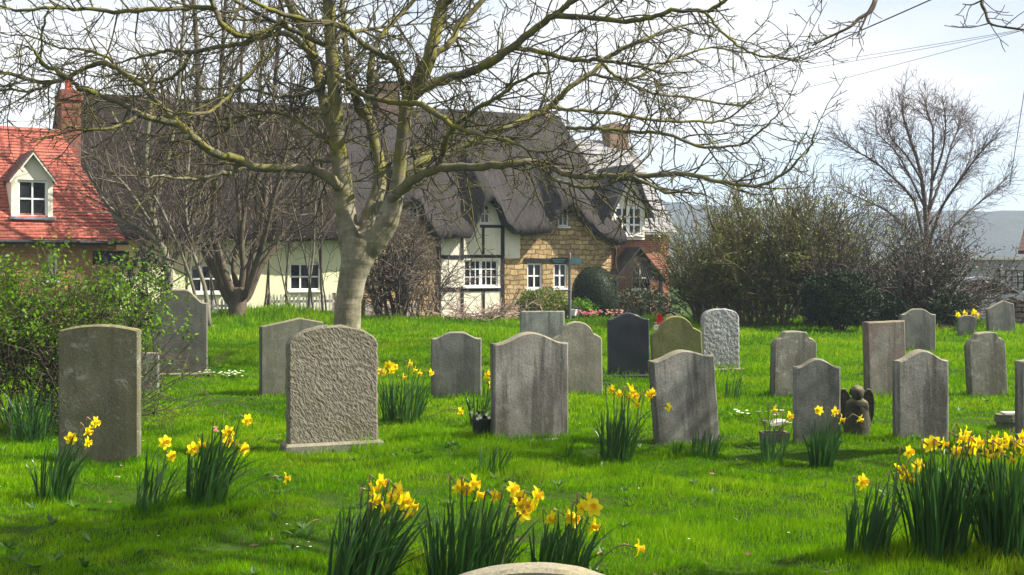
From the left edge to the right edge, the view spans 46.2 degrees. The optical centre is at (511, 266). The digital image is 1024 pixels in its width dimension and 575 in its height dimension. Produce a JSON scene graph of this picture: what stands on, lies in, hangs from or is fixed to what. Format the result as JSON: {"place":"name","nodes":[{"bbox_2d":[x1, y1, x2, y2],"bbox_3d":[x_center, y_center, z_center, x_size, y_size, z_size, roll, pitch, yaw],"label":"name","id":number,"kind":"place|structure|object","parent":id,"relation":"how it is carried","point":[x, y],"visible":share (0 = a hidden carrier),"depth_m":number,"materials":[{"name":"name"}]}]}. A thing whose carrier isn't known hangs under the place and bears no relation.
{"place":"outdoors","nodes":[
{"label":"outdoors","id":0,"kind":"place"},
{"bbox_2d":[0,274,1023,574],"bbox_3d":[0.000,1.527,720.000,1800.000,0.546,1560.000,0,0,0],"label":"ground","id":1,"kind":"structure","parent":0,"point":[322,496],"depth_m":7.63,"materials":[{"name":"plant"}]},
{"bbox_2d":[0,380,58,442],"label":"leaf tuft","id":2,"kind":"object","parent":1,"relation":"on","point":[35,434],"visible":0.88,"depth_m":10.16,"materials":[{"name":"plant"}]},
{"bbox_2d":[0,80,128,321],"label":"tiled house","id":3,"kind":"structure","parent":1,"relation":"on","point":[33,198],"depth_m":31.39,"materials":[{"name":"tile"}]},
{"bbox_2d":[93,251,128,265],"bbox_3d":[-10.760,-0.213,32.077,0.999,0.423,0.310,0,0,-33],"label":"window","id":4,"kind":"structure","parent":3,"relation":"in","point":[106,255],"depth_m":31.92,"materials":[{"name":"grey glass"}]},
{"bbox_2d":[26,416,103,502],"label":"daffodil clump","id":5,"kind":"object","parent":1,"relation":"on","point":[63,481],"visible":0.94,"depth_m":7.61,"materials":[{"name":"green plant"}]},
{"bbox_2d":[58,324,140,464],"bbox_3d":[-3.158,1.064,9.201,0.609,1.242,0.096,0,0,-3],"label":"headstone","id":6,"kind":"object","parent":1,"relation":"on","point":[99,370],"visible":0.76,"depth_m":9.16,"materials":[{"name":"grey stone"}]},
{"bbox_2d":[0,231,254,436],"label":"hedge bush","id":7,"kind":"object","parent":1,"relation":"on","point":[25,330],"visible":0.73,"depth_m":10.83,"materials":[{"name":"green plant"}]},
{"bbox_2d":[92,243,172,346],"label":"ivy shrub","id":8,"kind":"object","parent":1,"relation":"on","point":[142,269],"visible":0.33,"depth_m":21.91,"materials":[{"name":"green plant"}]},
{"bbox_2d":[30,0,241,326],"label":"leaning tree","id":9,"kind":"object","parent":1,"relation":"on","point":[190,235],"visible":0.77,"depth_m":28.95,"materials":[{"name":"brown plant"}]},
{"bbox_2d":[97,65,178,300],"bbox_3d":[-9.672,-1.944,31.797,2.175,7.022,2.827,0,0,21],"label":"sapling","id":10,"kind":"object","parent":1,"relation":"on","point":[137,221],"visible":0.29,"depth_m":31.93,"materials":[{"name":"brown plant"}]},
{"bbox_2d":[141,352,158,393],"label":"headstone","id":11,"kind":"object","parent":1,"relation":"on","point":[155,384],"visible":0.25,"depth_m":14.07,"materials":[{"name":"white stone"}]},
{"bbox_2d":[133,434,202,514],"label":"daffodil clump","id":12,"kind":"object","parent":1,"relation":"on","point":[165,441],"visible":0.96,"depth_m":7.26,"materials":[{"name":"green plant"}]},
{"bbox_2d":[85,0,254,289],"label":"sapling","id":13,"kind":"object","parent":1,"relation":"on","point":[176,194],"visible":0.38,"depth_m":33.26,"materials":[{"name":"brown plant"}]},
{"bbox_2d":[153,289,211,376],"bbox_3d":[-4.463,0.974,16.156,0.794,1.330,0.270,0,0,-8],"label":"headstone","id":14,"kind":"object","parent":1,"relation":"on","point":[198,310],"visible":0.61,"depth_m":16.11,"materials":[{"name":"grey stone"}]},
{"bbox_2d":[52,92,340,317],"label":"cream cottage","id":15,"kind":"structure","parent":1,"relation":"on","point":[297,281],"depth_m":37.49,"materials":[{"name":"paint"}]},
{"bbox_2d":[190,265,220,294],"bbox_3d":[-9.386,0.398,36.752,1.063,0.934,0.430,0,0,-25],"label":"window","id":16,"kind":"structure","parent":15,"relation":"in","point":[204,268],"depth_m":36.62,"materials":[{"name":"white paint"}]},
{"bbox_2d":[288,263,319,291],"bbox_3d":[-6.595,0.349,38.054,1.107,0.940,0.430,0,0,-25],"label":"window","id":17,"kind":"structure","parent":15,"relation":"in","point":[299,280],"depth_m":37.97,"materials":[{"name":"white paint"}]},
{"bbox_2d":[129,0,283,313],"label":"sapling","id":18,"kind":"object","parent":1,"relation":"on","point":[212,293],"visible":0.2,"depth_m":33.39,"materials":[{"name":"brown plant"}]},
{"bbox_2d":[201,298,227,311],"bbox_3d":[-8.293,1.285,33.368,1.092,0.844,0.162,0,0,-12],"label":"picket fence","id":19,"kind":"object","parent":1,"relation":"on","point":[225,305],"visible":0.25,"depth_m":33.31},
{"bbox_2d":[207,370,252,377],"bbox_3d":[-3.762,1.426,15.930,0.651,0.086,0.440,0,0,0],"label":"primrose patch","id":20,"kind":"object","parent":1,"relation":"on","point":[225,374],"visible":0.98,"depth_m":15.93,"materials":[{"name":"white plant"}]},
{"bbox_2d":[186,414,290,507],"bbox_3d":[-1.705,1.209,7.483,0.640,0.586,0.427,0,0,0],"label":"daffodil clump","id":21,"kind":"object","parent":1,"relation":"on","point":[208,476],"visible":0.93,"depth_m":7.43,"materials":[{"name":"green plant"}]},
{"bbox_2d":[126,0,354,316],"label":"vase tree","id":22,"kind":"object","parent":1,"relation":"on","point":[236,294],"visible":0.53,"depth_m":31.28,"materials":[{"name":"brown plant"}]},
{"bbox_2d":[219,0,321,306],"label":"sapling","id":23,"kind":"object","parent":1,"relation":"on","point":[267,293],"visible":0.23,"depth_m":32.74,"materials":[{"name":"brown plant"}]},
{"bbox_2d":[216,26,356,305],"bbox_3d":[-6.138,-2.872,33.259,3.743,8.902,4.183,0,0,0],"label":"sapling","id":24,"kind":"object","parent":1,"relation":"on","point":[287,265],"visible":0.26,"depth_m":33.22,"materials":[{"name":"brown plant"}]},
{"bbox_2d":[259,318,322,395],"bbox_3d":[-2.611,1.144,14.212,0.758,1.069,0.106,0,0,-26],"label":"headstone","id":25,"kind":"object","parent":1,"relation":"on","point":[274,338],"visible":0.44,"depth_m":14.08,"materials":[{"name":"grey stone"}]},
{"bbox_2d":[242,22,360,310],"bbox_3d":[-5.428,-2.687,32.526,4.520,8.277,2.611,0,0,-45],"label":"sapling","id":26,"kind":"object","parent":1,"relation":"on","point":[312,255],"visible":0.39,"depth_m":32.59,"materials":[{"name":"brown plant"}]},
{"bbox_2d":[267,293,335,311],"bbox_3d":[-5.947,1.260,33.916,1.932,1.027,0.162,0,0,-16],"label":"picket fence","id":27,"kind":"object","parent":1,"relation":"on","point":[332,299],"visible":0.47,"depth_m":33.87,"materials":[{"name":"wood"}]},
{"bbox_2d":[277,67,338,310],"bbox_3d":[-5.745,-1.984,33.487,2.555,7.173,1.944,0,0,39],"label":"sapling","id":28,"kind":"object","parent":1,"relation":"on","point":[322,292],"visible":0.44,"depth_m":33.33,"materials":[{"name":"brown plant"}]},
{"bbox_2d":[280,324,381,455],"bbox_3d":[-1.468,1.080,9.801,0.802,1.203,0.270,0,0,-21],"label":"headstone","id":29,"kind":"object","parent":1,"relation":"on","point":[331,375],"visible":0.92,"depth_m":9.73,"materials":[{"name":"stone"}]},
{"bbox_2d":[361,299,419,316],"bbox_3d":[-3.464,1.408,34.315,1.683,0.966,0.162,0,0,-18],"label":"picket fence","id":30,"kind":"object","parent":1,"relation":"on","point":[367,307],"visible":0.06,"depth_m":34.06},
{"bbox_2d":[332,181,456,316],"bbox_3d":[-2.988,-0.351,32.353,3.099,3.831,6.347,0,0,-31],"label":"bare shrub","id":31,"kind":"object","parent":1,"relation":"on","point":[397,275],"visible":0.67,"depth_m":32.35,"materials":[{"name":"brown plant"}]},
{"bbox_2d":[327,474,468,574],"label":"daffodil clump","id":32,"kind":"object","parent":1,"relation":"on","point":[370,557],"visible":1,"depth_m":5.43,"materials":[{"name":"green plant"}]},
{"bbox_2d":[377,359,463,424],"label":"daffodil clump","id":33,"kind":"object","parent":1,"relation":"on","point":[390,410],"visible":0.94,"depth_m":11.48,"materials":[{"name":"green plant"}]},
{"bbox_2d":[325,230,516,317],"bbox_3d":[-2.551,0.350,33.046,5.431,2.696,4.303,0,0,0],"label":"bare shrub","id":34,"kind":"object","parent":1,"relation":"on","point":[440,293],"visible":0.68,"depth_m":33.06,"materials":[{"name":"plant"}]},
{"bbox_2d":[0,0,865,328],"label":"churchyard tree","id":35,"kind":"object","parent":1,"relation":"on","point":[364,240],"visible":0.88,"depth_m":19.32,"materials":[{"name":"brown plant"}]},
{"bbox_2d":[431,331,481,398],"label":"headstone","id":36,"kind":"object","parent":1,"relation":"on","point":[456,361],"visible":0.83,"depth_m":13.57,"materials":[{"name":"grey stone"}]},
{"bbox_2d":[400,279,556,321],"bbox_3d":[-0.822,1.196,32.474,4.388,1.776,2.696,0,0,21],"label":"brush pile","id":37,"kind":"object","parent":1,"relation":"on","point":[491,313],"visible":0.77,"depth_m":32.20,"materials":[{"name":"plant"}]},
{"bbox_2d":[469,404,490,437],"bbox_3d":[-0.209,1.331,10.348,0.334,0.292,0.211,0,0,0],"label":"flower pot","id":38,"kind":"object","parent":1,"relation":"on","point":[480,422],"visible":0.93,"depth_m":10.28,"materials":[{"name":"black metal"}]},
{"bbox_2d":[461,369,489,426],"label":"daffodil clump","id":39,"kind":"object","parent":38,"relation":"in","point":[486,376],"visible":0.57,"depth_m":11.30,"materials":[{"name":"green plant"}]},
{"bbox_2d":[343,81,626,318],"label":"thatched cottage","id":40,"kind":"structure","parent":1,"relation":"on","point":[526,264],"depth_m":41.02,"materials":[{"name":"stone"}]},
{"bbox_2d":[464,260,500,287],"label":"window","id":41,"kind":"structure","parent":40,"relation":"in","point":[484,282],"depth_m":40.55,"materials":[{"name":"white paint"}]},
{"bbox_2d":[481,205,488,222],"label":"window","id":42,"kind":"structure","parent":40,"relation":"in","point":[484,217],"depth_m":40.62,"materials":[{"name":"glass"}]},
{"bbox_2d":[526,263,541,290],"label":"window","id":43,"kind":"structure","parent":40,"relation":"in","point":[534,270],"depth_m":41.39,"materials":[{"name":"white paint"}]},
{"bbox_2d":[554,264,567,289],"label":"window","id":44,"kind":"structure","parent":40,"relation":"in","point":[560,270],"depth_m":41.82,"materials":[{"name":"white paint"}]},
{"bbox_2d":[557,208,570,227],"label":"window","id":45,"kind":"structure","parent":40,"relation":"in","point":[561,222],"depth_m":41.87,"materials":[{"name":"glass"}]},
{"bbox_2d":[560,0,930,145],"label":"overhead cable","id":46,"kind":"object","parent":40,"relation":"on","point":[784,62],"visible":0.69,"depth_m":32.47,"materials":[{"name":"black metal"}]},
{"bbox_2d":[416,473,557,574],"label":"daffodil clump","id":47,"kind":"object","parent":1,"relation":"on","point":[471,557],"visible":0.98,"depth_m":5.47,"materials":[{"name":"green plant"}]},
{"bbox_2d":[69,417,912,574],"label":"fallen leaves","id":48,"kind":"object","parent":1,"relation":"on","point":[270,538],"visible":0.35,"depth_m":6.45,"materials":[{"name":"brown plant"}]},
{"bbox_2d":[479,443,515,473],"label":"leaf tuft","id":49,"kind":"object","parent":1,"relation":"on","point":[490,460],"visible":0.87,"depth_m":8.74,"materials":[{"name":"plant"}]},
{"bbox_2d":[0,348,1023,574],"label":"weeds","id":50,"kind":"object","parent":1,"relation":"on","point":[87,539],"visible":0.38,"depth_m":7.15,"materials":[{"name":"green plant"}]},
{"bbox_2d":[490,332,567,441],"bbox_3d":[0.150,1.108,10.351,0.714,1.085,0.230,0,0,-17],"label":"headstone","id":51,"kind":"object","parent":1,"relation":"on","point":[528,380],"visible":0.78,"depth_m":10.28,"materials":[{"name":"stone"}]},
{"bbox_2d":[460,562,603,574],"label":"headstone","id":52,"kind":"object","parent":1,"relation":"on","point":[537,568],"visible":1,"depth_m":3.83,"materials":[{"name":"stone"}]},
{"bbox_2d":[520,311,564,337],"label":"headstone","id":53,"kind":"object","parent":1,"relation":"on","point":[550,324],"visible":0.41,"depth_m":18.52,"materials":[{"name":"white stone"}]},
{"bbox_2d":[514,286,572,318],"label":"round shrub","id":54,"kind":"object","parent":1,"relation":"on","point":[559,299],"visible":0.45,"depth_m":35.20,"materials":[{"name":"green plant"}]},
{"bbox_2d":[549,253,581,319],"bbox_3d":[1.479,0.683,33.200,0.930,2.130,0.110,0,0,0],"label":"signpost","id":55,"kind":"object","parent":1,"relation":"on","point":[569,260],"visible":0.95,"depth_m":33.17,"materials":[{"name":"metal"}]},
{"bbox_2d":[551,321,602,394],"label":"headstone","id":56,"kind":"object","parent":1,"relation":"on","point":[583,340],"visible":0.56,"depth_m":13.85,"materials":[{"name":"stone"}]},
{"bbox_2d":[566,297,599,319],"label":"rose shrub","id":57,"kind":"object","parent":1,"relation":"on","point":[580,303],"visible":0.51,"depth_m":35.09,"materials":[{"name":"green plant"}]},
{"bbox_2d":[527,491,644,570],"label":"daffodil clump","id":58,"kind":"object","parent":1,"relation":"on","point":[591,506],"visible":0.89,"depth_m":5.80,"materials":[{"name":"green plant"}]},
{"bbox_2d":[571,266,617,317],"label":"clipped bush","id":59,"kind":"object","parent":1,"relation":"on","point":[594,287],"visible":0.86,"depth_m":35.84,"materials":[{"name":"green plant"}]},
{"bbox_2d":[576,309,623,319],"bbox_3d":[2.535,1.447,34.043,1.487,0.466,0.578,0,0,0],"label":"tulip bed","id":60,"kind":"object","parent":1,"relation":"on","point":[594,312],"visible":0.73,"depth_m":33.99,"materials":[{"name":"pink plant"}]},
{"bbox_2d":[574,124,676,316],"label":"brick house","id":61,"kind":"structure","parent":1,"relation":"on","point":[624,267],"depth_m":43.20,"materials":[{"name":"white paint"}]},
{"bbox_2d":[631,266,651,290],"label":"window","id":62,"kind":"structure","parent":61,"relation":"in","point":[634,284],"depth_m":43.47,"materials":[{"name":"glass"}]},
{"bbox_2d":[605,312,649,377],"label":"headstone","id":63,"kind":"object","parent":1,"relation":"on","point":[628,351],"visible":0.87,"depth_m":16.44,"materials":[{"name":"black stone"}]},
{"bbox_2d":[587,382,671,464],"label":"daffodil clump","id":64,"kind":"object","parent":1,"relation":"on","point":[614,447],"visible":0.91,"depth_m":9.16,"materials":[{"name":"green plant"}]},
{"bbox_2d":[615,287,681,317],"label":"rose shrub","id":65,"kind":"object","parent":1,"relation":"on","point":[638,309],"visible":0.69,"depth_m":38.30,"materials":[{"name":"green plant"}]},
{"bbox_2d":[584,202,764,321],"bbox_3d":[4.979,-0.056,31.168,4.647,3.287,4.539,0,0,-36],"label":"tangled shrub","id":66,"kind":"object","parent":1,"relation":"on","point":[696,312],"visible":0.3,"depth_m":31.15,"materials":[{"name":"brown plant"}]},
{"bbox_2d":[650,316,702,359],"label":"headstone","id":67,"kind":"object","parent":1,"relation":"on","point":[670,334],"visible":0.45,"depth_m":15.11,"materials":[{"name":"green stone"}]},
{"bbox_2d":[648,349,719,444],"bbox_3d":[1.463,1.197,10.185,0.572,0.980,0.127,-5,1,-16],"label":"headstone","id":68,"kind":"object","parent":1,"relation":"on","point":[682,382],"visible":0.82,"depth_m":10.12,"materials":[{"name":"grey stone"}]},
{"bbox_2d":[686,426,726,459],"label":"leaf tuft","id":69,"kind":"object","parent":1,"relation":"on","point":[700,450],"visible":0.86,"depth_m":9.30,"materials":[{"name":"plant"}]},
{"bbox_2d":[629,199,810,321],"bbox_3d":[5.203,-0.076,30.524,4.454,3.304,4.534,0,0,43],"label":"tangled shrub","id":70,"kind":"object","parent":1,"relation":"on","point":[705,301],"visible":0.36,"depth_m":30.24,"materials":[{"name":"brown plant"}]},
{"bbox_2d":[700,308,744,372],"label":"headstone","id":71,"kind":"object","parent":1,"relation":"on","point":[720,334],"visible":0.73,"depth_m":16.94,"materials":[{"name":"stone"}]},
{"bbox_2d":[722,373,747,399],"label":"leaf tuft","id":72,"kind":"object","parent":1,"relation":"on","point":[736,392],"visible":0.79,"depth_m":13.06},
{"bbox_2d":[628,150,897,326],"bbox_3d":[6.386,-0.731,29.967,6.053,4.584,6.004,0,0,-38],"label":"tangled shrub","id":73,"kind":"object","parent":1,"relation":"on","point":[744,266],"visible":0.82,"depth_m":29.12,"materials":[{"name":"green plant"}]},
{"bbox_2d":[741,402,794,464],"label":"daffodil clump","id":74,"kind":"object","parent":1,"relation":"on","point":[766,450],"visible":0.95,"depth_m":9.12,"materials":[{"name":"green plant"}]},
{"bbox_2d":[756,409,792,445],"bbox_3d":[2.228,1.375,10.180,0.346,0.308,0.220,0,0,0],"label":"flower box","id":75,"kind":"object","parent":1,"relation":"on","point":[775,422],"visible":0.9,"depth_m":10.16,"materials":[{"name":"grey stone"}]},
{"bbox_2d":[770,330,816,397],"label":"headstone","id":76,"kind":"object","parent":1,"relation":"on","point":[789,349],"visible":0.59,"depth_m":13.58,"materials":[{"name":"stone"}]},
{"bbox_2d":[793,358,840,443],"bbox_3d":[2.573,1.202,10.136,0.396,0.859,0.086,0,0,-3],"label":"headstone","id":77,"kind":"object","parent":1,"relation":"on","point":[816,381],"visible":0.72,"depth_m":10.10,"materials":[{"name":"grey stone"}]},
{"bbox_2d":[801,405,863,469],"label":"daffodil clump","id":78,"kind":"object","parent":1,"relation":"on","point":[820,445],"visible":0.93,"depth_m":9.00,"materials":[{"name":"green plant"}]},
{"bbox_2d":[727,161,945,326],"bbox_3d":[7.316,-0.522,29.149,4.790,4.193,4.563,0,0,-17],"label":"tangled shrub","id":79,"kind":"object","parent":1,"relation":"on","point":[831,265],"visible":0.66,"depth_m":28.82,"materials":[{"name":"brown plant"}]},
{"bbox_2d":[798,268,885,330],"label":"evergreen shrub","id":80,"kind":"object","parent":1,"relation":"on","point":[839,315],"visible":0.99,"depth_m":26.62,"materials":[{"name":"green plant"}]},
{"bbox_2d":[840,385,874,436],"bbox_3d":[3.031,1.283,10.550,0.312,0.476,0.146,0,0,6],"label":"angel statue","id":81,"kind":"object","parent":1,"relation":"on","point":[859,402],"visible":0.82,"depth_m":10.51,"materials":[{"name":"stone"}]},
{"bbox_2d":[862,320,904,398],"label":"headstone","id":82,"kind":"object","parent":1,"relation":"on","point":[883,344],"visible":0.68,"depth_m":13.66,"materials":[{"name":"grey stone"}]},
{"bbox_2d":[845,444,924,560],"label":"daffodil clump","id":83,"kind":"object","parent":1,"relation":"on","point":[879,523],"visible":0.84,"depth_m":6.24,"materials":[{"name":"green plant"}]},
{"bbox_2d":[866,291,915,321],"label":"evergreen shrub","id":84,"kind":"object","parent":1,"relation":"on","point":[885,311],"visible":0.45,"depth_m":28.17,"materials":[{"name":"green plant"}]},
{"bbox_2d":[790,196,1023,332],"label":"ivy thicket","id":85,"kind":"object","parent":1,"relation":"on","point":[919,281],"visible":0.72,"depth_m":29.24,"materials":[{"name":"plant"}]},
{"bbox_2d":[790,0,1023,59],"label":"overhanging tree","id":86,"kind":"object","parent":1,"relation":"on","point":[871,9],"visible":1,"depth_m":8.93,"materials":[{"name":"brown plant"}]},
{"bbox_2d":[807,62,1023,268],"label":"tree","id":87,"kind":"object","parent":1,"relation":"on","point":[914,146],"visible":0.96,"depth_m":33.44,"materials":[{"name":"plant"}]},
{"bbox_2d":[899,308,935,351],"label":"headstone","id":88,"kind":"object","parent":1,"relation":"on","point":[920,328],"visible":0.74,"depth_m":20.66,"materials":[{"name":"grey stone"}]},
{"bbox_2d":[892,349,948,441],"bbox_3d":[3.462,1.181,10.171,0.461,0.950,0.126,0,0,-9],"label":"headstone","id":89,"kind":"object","parent":1,"relation":"on","point":[920,398],"visible":0.77,"depth_m":10.11,"materials":[{"name":"stone"}]},
{"bbox_2d":[888,423,1002,563],"bbox_3d":[2.210,1.180,6.209,0.540,0.711,0.549,0,0,42],"label":"daffodil clump","id":90,"kind":"object","parent":1,"relation":"on","point":[936,519],"visible":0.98,"depth_m":6.14,"materials":[{"name":"green plant"}]},
{"bbox_2d":[919,287,980,328],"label":"ivy shrub","id":91,"kind":"object","parent":1,"relation":"on","point":[942,315],"visible":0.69,"depth_m":28.42,"materials":[{"name":"green plant"}]},
{"bbox_2d":[957,315,975,336],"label":"headstone","id":92,"kind":"object","parent":1,"relation":"on","point":[966,322],"visible":0.66,"depth_m":25.57,"materials":[{"name":"grey stone"}]},
{"bbox_2d":[955,309,980,330],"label":"daffodil clump","id":93,"kind":"object","parent":1,"relation":"on","point":[974,311],"visible":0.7,"depth_m":26.99,"materials":[{"name":"yellow plant"}]},
{"bbox_2d":[947,276,1023,318],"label":"parked car","id":94,"kind":"object","parent":1,"relation":"on","point":[1018,297],"visible":0.06,"depth_m":34.25,"materials":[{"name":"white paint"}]},
{"bbox_2d":[964,331,1007,396],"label":"headstone","id":95,"kind":"object","parent":1,"relation":"on","point":[985,361],"visible":0.81,"depth_m":13.91,"materials":[{"name":"stone"}]},
{"bbox_2d":[954,429,1023,564],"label":"daffodil clump","id":96,"kind":"object","parent":1,"relation":"on","point":[1000,517],"visible":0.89,"depth_m":6.11,"materials":[{"name":"green plant"}]},
{"bbox_2d":[964,257,1023,291],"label":"grey shed","id":97,"kind":"structure","parent":1,"relation":"on","point":[1017,260],"depth_m":40.00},
{"bbox_2d":[985,300,1015,331],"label":"headstone","id":98,"kind":"object","parent":1,"relation":"on","point":[1000,315],"visible":0.68,"depth_m":26.81,"materials":[{"name":"grey stone"}]},
{"bbox_2d":[994,411,1014,429],"bbox_3d":[4.539,1.420,11.000,0.240,0.168,0.192,0,0,-6],"label":"grave marker","id":99,"kind":"object","parent":1,"relation":"on","point":[1004,419],"visible":0.68,"depth_m":10.93,"materials":[{"name":"stone"}]},
{"bbox_2d":[996,297,1023,325],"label":"dry stone wall","id":100,"kind":"structure","parent":1,"relation":"on","point":[1019,309],"depth_m":30.38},
{"bbox_2d":[997,268,1023,290],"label":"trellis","id":101,"kind":"object","parent":1,"relation":"on","point":[1017,276],"visible":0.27,"depth_m":37.98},
{"bbox_2d":[1015,359,1023,444],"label":"headstone","id":102,"kind":"object","parent":1,"relation":"on","point":[1019,395],"visible":0.69,"depth_m":9.94,"materials":[{"name":"stone"}]},
{"bbox_2d":[0,0,1023,213],"label":"sky","id":103,"kind":"structure","parent":0,"point":[994,75],"materials":[{"name":"white"}]},
{"bbox_2d":[653,311,676,329],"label":"flower","id":104,"kind":"object","parent":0,"point":[659,319],"visible":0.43,"depth_m":15.54,"materials":[{"name":"red plant"}]},
{"bbox_2d":[669,253,975,274],"bbox_3d":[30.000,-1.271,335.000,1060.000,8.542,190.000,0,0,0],"label":"rising field","id":105,"kind":"structure","parent":0,"point":[880,257],"depth_m":316.87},
{"bbox_2d":[632,31,1017,93],"bbox_3d":[8.900,-6.302,38.000,0.012,0.654,18.165,0,0,-28],"label":"overhead cable","id":106,"kind":"object","parent":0,"point":[869,58],"visible":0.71,"depth_m":34.89,"materials":[{"name":"black metal"}]},
{"bbox_2d":[639,30,1016,85],"bbox_3d":[8.900,-6.450,38.000,0.012,0.910,18.165,0,0,-28],"label":"overhead cable","id":107,"kind":"object","parent":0,"point":[859,56],"visible":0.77,"depth_m":35.03,"materials":[{"name":"black metal"}]},
{"bbox_2d":[662,202,1023,257],"bbox_3d":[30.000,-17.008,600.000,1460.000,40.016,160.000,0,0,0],"label":"hills","id":108,"kind":"structure","parent":0,"point":[1007,229],"depth_m":592.23,"materials":[{"name":"grey"}]},
{"bbox_2d":[684,31,1019,115],"bbox_3d":[9.360,-5.785,38.000,0.012,0.480,17.748,0,0,-26],"label":"overhead cable","id":109,"kind":"object","parent":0,"point":[881,68],"visible":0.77,"depth_m":34.71,"materials":[{"name":"black metal"}]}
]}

